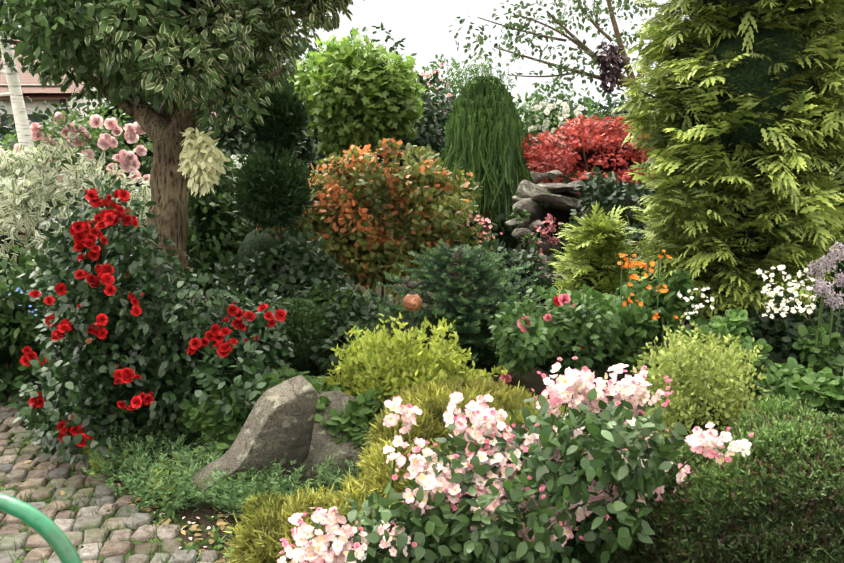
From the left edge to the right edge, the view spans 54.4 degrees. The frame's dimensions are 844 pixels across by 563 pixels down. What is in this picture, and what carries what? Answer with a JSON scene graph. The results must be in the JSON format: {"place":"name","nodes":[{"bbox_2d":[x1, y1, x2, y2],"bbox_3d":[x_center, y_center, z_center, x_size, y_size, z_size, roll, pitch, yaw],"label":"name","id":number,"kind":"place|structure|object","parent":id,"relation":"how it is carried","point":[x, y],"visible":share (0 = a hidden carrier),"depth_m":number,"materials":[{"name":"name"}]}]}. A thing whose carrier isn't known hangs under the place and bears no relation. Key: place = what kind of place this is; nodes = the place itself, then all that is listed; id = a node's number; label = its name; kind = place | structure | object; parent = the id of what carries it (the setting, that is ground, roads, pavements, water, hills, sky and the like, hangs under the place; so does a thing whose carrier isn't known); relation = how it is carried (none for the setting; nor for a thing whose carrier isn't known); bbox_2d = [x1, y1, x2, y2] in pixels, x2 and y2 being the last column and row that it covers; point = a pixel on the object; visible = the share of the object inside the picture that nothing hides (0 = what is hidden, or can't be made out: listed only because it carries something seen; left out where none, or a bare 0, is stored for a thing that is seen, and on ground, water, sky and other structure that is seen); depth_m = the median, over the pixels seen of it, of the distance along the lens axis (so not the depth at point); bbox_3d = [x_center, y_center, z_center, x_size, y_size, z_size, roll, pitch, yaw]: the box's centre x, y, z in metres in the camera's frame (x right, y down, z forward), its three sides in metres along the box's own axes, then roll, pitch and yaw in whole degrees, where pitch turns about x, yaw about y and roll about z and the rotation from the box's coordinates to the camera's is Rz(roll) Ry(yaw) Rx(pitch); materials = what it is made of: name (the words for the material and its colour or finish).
{"place":"outdoors","nodes":[
{"label":"outdoors","id":0,"kind":"place"},
{"bbox_2d":[0,40,106,132],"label":"house","id":1,"kind":"structure","parent":0,"point":[35,92],"depth_m":21.76,"materials":[{"name":"white"}]},
{"bbox_2d":[0,379,238,562],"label":"cobble path","id":2,"kind":"structure","parent":0,"point":[89,527],"depth_m":3.53,"materials":[{"name":"grey stone"}]},
{"bbox_2d":[0,493,81,562],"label":"garden hose","id":3,"kind":"object","parent":2,"relation":"on","point":[51,533],"visible":1,"depth_m":1.33,"materials":[{"name":"rubber"}]},
{"bbox_2d":[4,0,689,120],"label":"sky","id":4,"kind":"structure","parent":0,"point":[424,24],"materials":[{"name":"white"}]},
{"bbox_2d":[107,22,685,258],"bbox_3d":[0.249,-2.218,12.493,9.943,3.858,5.718,0,10,-1],"label":"hedge","id":5,"kind":"object","parent":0,"point":[430,130],"visible":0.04,"depth_m":11.44,"materials":[{"name":"green plant"}]},
{"bbox_2d":[0,224,841,562],"bbox_3d":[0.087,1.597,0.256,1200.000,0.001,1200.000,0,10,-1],"label":"ground","id":6,"kind":"structure","parent":0,"point":[530,380],"depth_m":4.27,"materials":[{"name":"soil"}]},
{"bbox_2d":[0,0,35,174],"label":"birch tree","id":7,"kind":"object","parent":6,"relation":"on","point":[21,120],"visible":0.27,"depth_m":7.26,"materials":[{"name":"white plant"}]},
{"bbox_2d":[0,241,60,402],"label":"shrub","id":8,"kind":"object","parent":6,"relation":"on","point":[18,329],"visible":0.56,"depth_m":4.97,"materials":[{"name":"green plant"}]},
{"bbox_2d":[0,285,36,315],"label":"forget me nots","id":9,"kind":"object","parent":8,"relation":"attached to","point":[21,292],"visible":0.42,"depth_m":4.79,"materials":[{"name":"blue plant"}]},
{"bbox_2d":[0,138,186,299],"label":"variegated shrub","id":10,"kind":"object","parent":6,"relation":"on","point":[30,202],"visible":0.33,"depth_m":5.99,"materials":[{"name":"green plant"}]},
{"bbox_2d":[0,101,192,231],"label":"pink rose bush","id":11,"kind":"object","parent":6,"relation":"on","point":[127,160],"visible":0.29,"depth_m":7.55,"materials":[{"name":"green plant"}]},
{"bbox_2d":[38,413,208,504],"bbox_3d":[-1.682,0.774,4.663,1.130,0.119,2.385,-3,10,-18],"label":"groundcover creeping jenny","id":12,"kind":"object","parent":6,"relation":"on","point":[94,465],"visible":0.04,"depth_m":3.96,"materials":[{"name":"green plant"}]},
{"bbox_2d":[6,174,294,467],"bbox_3d":[-1.512,0.260,4.305,1.727,1.589,1.253,0,10,-1],"label":"red rose bush","id":13,"kind":"object","parent":6,"relation":"on","point":[123,344],"visible":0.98,"depth_m":4.02,"materials":[{"name":"green plant"}]},
{"bbox_2d":[80,467,236,562],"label":"ground litter","id":14,"kind":"object","parent":6,"relation":"on","point":[217,539],"visible":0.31,"depth_m":3.46,"materials":[{"name":"brown plant"}]},
{"bbox_2d":[0,0,352,299],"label":"tree","id":15,"kind":"object","parent":6,"relation":"on","point":[204,57],"visible":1,"depth_m":4.61,"materials":[{"name":"green plant"}]},
{"bbox_2d":[82,417,363,522],"bbox_3d":[-1.079,0.823,4.214,1.273,0.292,2.105,-5,11,-27],"label":"groundcover plant","id":16,"kind":"object","parent":6,"relation":"on","point":[231,494],"visible":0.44,"depth_m":3.69,"materials":[{"name":"green plant"}]},
{"bbox_2d":[186,142,275,307],"bbox_3d":[-1.807,-0.398,7.183,1.120,1.666,1.391,4,11,22],"label":"shrub","id":17,"kind":"object","parent":6,"relation":"on","point":[216,226],"visible":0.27,"depth_m":6.84,"materials":[{"name":"green plant"}]},
{"bbox_2d":[222,155,245,180],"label":"white flowers","id":18,"kind":"object","parent":17,"relation":"on","point":[233,157],"visible":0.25,"depth_m":6.72,"materials":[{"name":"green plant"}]},
{"bbox_2d":[190,375,317,509],"bbox_3d":[-0.772,0.741,3.722,0.542,0.610,0.320,-6,12,-32],"label":"boulder","id":19,"kind":"object","parent":6,"relation":"on","point":[278,425],"visible":0.56,"depth_m":3.67,"materials":[{"name":"stone"}]},
{"bbox_2d":[234,490,287,535],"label":"ornamental grass","id":20,"kind":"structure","parent":6,"relation":"on","point":[253,503],"depth_m":3.18,"materials":[{"name":"yellow plant"}]},
{"bbox_2d":[226,82,319,295],"bbox_3d":[-1.079,-0.425,5.947,0.686,2.014,0.540,0,10,-1],"label":"topiary conifer","id":21,"kind":"object","parent":6,"relation":"on","point":[272,187],"visible":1,"depth_m":5.81,"materials":[{"name":"green plant"}]},
{"bbox_2d":[218,482,372,562],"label":"ornamental grass","id":22,"kind":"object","parent":6,"relation":"on","point":[260,542],"visible":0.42,"depth_m":3.04,"materials":[{"name":"yellow plant"}]},
{"bbox_2d":[263,297,332,371],"bbox_3d":[-0.787,0.423,5.059,0.479,0.652,0.442,0,10,-1],"label":"box ball","id":23,"kind":"object","parent":6,"relation":"on","point":[305,325],"visible":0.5,"depth_m":4.90,"materials":[{"name":"green plant"}]},
{"bbox_2d":[292,391,363,490],"bbox_3d":[-0.450,0.841,4.076,0.506,0.501,0.638,0,10,-1],"label":"boulder","id":24,"kind":"object","parent":6,"relation":"on","point":[322,446],"visible":0.25,"depth_m":3.88,"materials":[{"name":"stone"}]},
{"bbox_2d":[0,47,685,228],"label":"foliage","id":25,"kind":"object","parent":6,"relation":"on","point":[13,131],"depth_m":15.03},
{"bbox_2d":[211,54,461,170],"bbox_3d":[-0.821,-2.402,11.395,3.966,1.739,2.108,-5,11,-25],"label":"flowering shrub","id":26,"kind":"object","parent":25,"relation":"attached to","point":[455,91],"visible":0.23,"depth_m":12.29,"materials":[{"name":"plant"}]},
{"bbox_2d":[286,27,427,169],"bbox_3d":[-0.713,-1.507,9.687,1.589,2.863,1.310,-4,11,-20],"label":"globe maple tree","id":27,"kind":"object","parent":6,"relation":"on","point":[363,97],"visible":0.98,"depth_m":9.21,"materials":[{"name":"green plant"}]},
{"bbox_2d":[325,467,396,528],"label":"ornamental grass","id":28,"kind":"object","parent":6,"relation":"on","point":[360,488],"visible":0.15,"depth_m":3.16,"materials":[{"name":"yellow plant"}]},
{"bbox_2d":[256,138,495,328],"bbox_3d":[-0.336,-0.406,6.991,1.900,1.615,1.342,5,11,26],"label":"smoke bush","id":29,"kind":"object","parent":6,"relation":"on","point":[350,226],"visible":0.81,"depth_m":6.71,"materials":[{"name":"orange plant"}]},
{"bbox_2d":[355,432,451,503],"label":"ornamental grass","id":30,"kind":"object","parent":6,"relation":"on","point":[373,463],"visible":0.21,"depth_m":3.29,"materials":[{"name":"yellow plant"}]},
{"bbox_2d":[363,399,446,452],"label":"shrub","id":31,"kind":"object","parent":6,"relation":"on","point":[423,427],"visible":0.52,"depth_m":3.58,"materials":[{"name":"yellow plant"}]},
{"bbox_2d":[317,312,508,415],"bbox_3d":[-0.097,0.550,4.452,1.114,0.857,0.886,0,10,-1],"label":"yellow-green shrub","id":32,"kind":"object","parent":6,"relation":"on","point":[378,360],"visible":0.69,"depth_m":4.26,"materials":[{"name":"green plant"}]},
{"bbox_2d":[403,279,424,331],"bbox_3d":[-0.055,0.415,4.729,0.108,0.874,0.108,9,14,43],"label":"ornament ball on stake","id":33,"kind":"object","parent":6,"relation":"on","point":[412,301],"visible":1,"depth_m":4.64,"materials":[{"name":"orange metal"}]},
{"bbox_2d":[343,239,555,377],"bbox_3d":[0.294,0.199,5.478,1.706,0.940,1.706,0,10,-1],"label":"young fir tree","id":34,"kind":"object","parent":6,"relation":"on","point":[472,324],"visible":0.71,"depth_m":5.21,"materials":[{"name":"green plant"}]},
{"bbox_2d":[380,372,537,457],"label":"golden shrub","id":35,"kind":"object","parent":6,"relation":"on","point":[435,398],"visible":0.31,"depth_m":3.89,"materials":[{"name":"yellow plant"}]},
{"bbox_2d":[439,57,532,251],"bbox_3d":[0.602,-1.134,8.690,1.386,2.468,1.039,0,10,-1],"label":"weeping conifer","id":36,"kind":"object","parent":6,"relation":"on","point":[484,136],"visible":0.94,"depth_m":8.43,"materials":[{"name":"green plant"}]},
{"bbox_2d":[176,268,843,557],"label":"perennial foliage","id":37,"kind":"object","parent":6,"relation":"on","point":[822,390],"visible":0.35,"depth_m":4.21,"materials":[{"name":"green plant"}]},
{"bbox_2d":[464,213,560,307],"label":"pink flowers","id":38,"kind":"object","parent":6,"relation":"on","point":[501,233],"visible":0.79,"depth_m":6.63,"materials":[{"name":"pink plant"}]},
{"bbox_2d":[277,356,752,562],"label":"pink flowering shrub","id":39,"kind":"object","parent":6,"relation":"on","point":[568,485],"visible":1,"depth_m":2.72,"materials":[{"name":"green plant"}]},
{"bbox_2d":[208,166,843,386],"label":"dark shrub","id":40,"kind":"object","parent":6,"relation":"on","point":[301,272],"visible":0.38,"depth_m":5.69,"materials":[{"name":"green plant"}]},
{"bbox_2d":[677,265,815,318],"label":"white flowers","id":41,"kind":"object","parent":40,"relation":"on","point":[780,293],"visible":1,"depth_m":4.26,"materials":[{"name":"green plant"}]},
{"bbox_2d":[505,399,582,425],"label":"yellow-green shrub","id":42,"kind":"object","parent":6,"relation":"on","point":[518,414],"visible":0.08,"depth_m":3.44,"materials":[{"name":"plant"}]},
{"bbox_2d":[488,284,627,382],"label":"pink rose bush","id":43,"kind":"object","parent":6,"relation":"on","point":[541,337],"visible":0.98,"depth_m":4.41,"materials":[{"name":"green plant"}]},
{"bbox_2d":[513,77,604,171],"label":"white rose bush","id":44,"kind":"object","parent":6,"relation":"on","point":[551,116],"visible":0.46,"depth_m":11.20,"materials":[{"name":"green plant"}]},
{"bbox_2d":[448,0,675,98],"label":"open crown tree","id":45,"kind":"object","parent":6,"relation":"on","point":[605,59],"visible":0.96,"depth_m":16.86,"materials":[{"name":"green plant"}]},
{"bbox_2d":[505,170,620,310],"bbox_3d":[1.294,-0.269,7.494,1.138,1.465,1.734,0,10,-1],"label":"rock pile","id":46,"kind":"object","parent":6,"relation":"on","point":[562,199],"depth_m":7.31,"materials":[{"name":"stone"}]},
{"bbox_2d":[510,191,585,286],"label":"shrub","id":47,"kind":"object","parent":46,"relation":"on","point":[527,214],"visible":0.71,"depth_m":7.07,"materials":[{"name":"green plant"}]},
{"bbox_2d":[521,114,666,193],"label":"red shrub","id":48,"kind":"object","parent":6,"relation":"on","point":[598,144],"visible":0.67,"depth_m":8.75,"materials":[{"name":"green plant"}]},
{"bbox_2d":[548,201,640,369],"bbox_3d":[1.175,0.030,5.722,0.827,1.189,0.824,-4,11,-24],"label":"gold conifer","id":49,"kind":"object","parent":6,"relation":"on","point":[599,269],"visible":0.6,"depth_m":5.56,"materials":[{"name":"green plant"}]},
{"bbox_2d":[614,249,677,421],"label":"orange flowers","id":50,"kind":"object","parent":6,"relation":"on","point":[631,265],"visible":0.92,"depth_m":4.56,"materials":[{"name":"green plant"}]},
{"bbox_2d":[630,315,798,449],"bbox_3d":[1.349,0.545,3.889,0.913,0.824,0.843,0,10,-1],"label":"shrub","id":51,"kind":"object","parent":6,"relation":"on","point":[720,398],"visible":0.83,"depth_m":3.70,"materials":[{"name":"green plant"}]},
{"bbox_2d":[592,394,843,562],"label":"heath shrub","id":52,"kind":"object","parent":6,"relation":"on","point":[775,496],"visible":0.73,"depth_m":2.64,"materials":[{"name":"green plant"}]},
{"bbox_2d":[606,0,843,329],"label":"cypress tree","id":53,"kind":"object","parent":6,"relation":"on","point":[748,95],"visible":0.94,"depth_m":4.63,"materials":[{"name":"green plant"}]},
{"bbox_2d":[676,3,843,320],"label":"foliage","id":54,"kind":"object","parent":6,"relation":"on","point":[831,165],"depth_m":5.85,"materials":[{"name":"green plant"}]},
{"bbox_2d":[804,241,843,371],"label":"lilac flowers","id":55,"kind":"object","parent":6,"relation":"on","point":[825,288],"visible":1,"depth_m":4.21,"materials":[{"name":"purple plant"}]}
]}

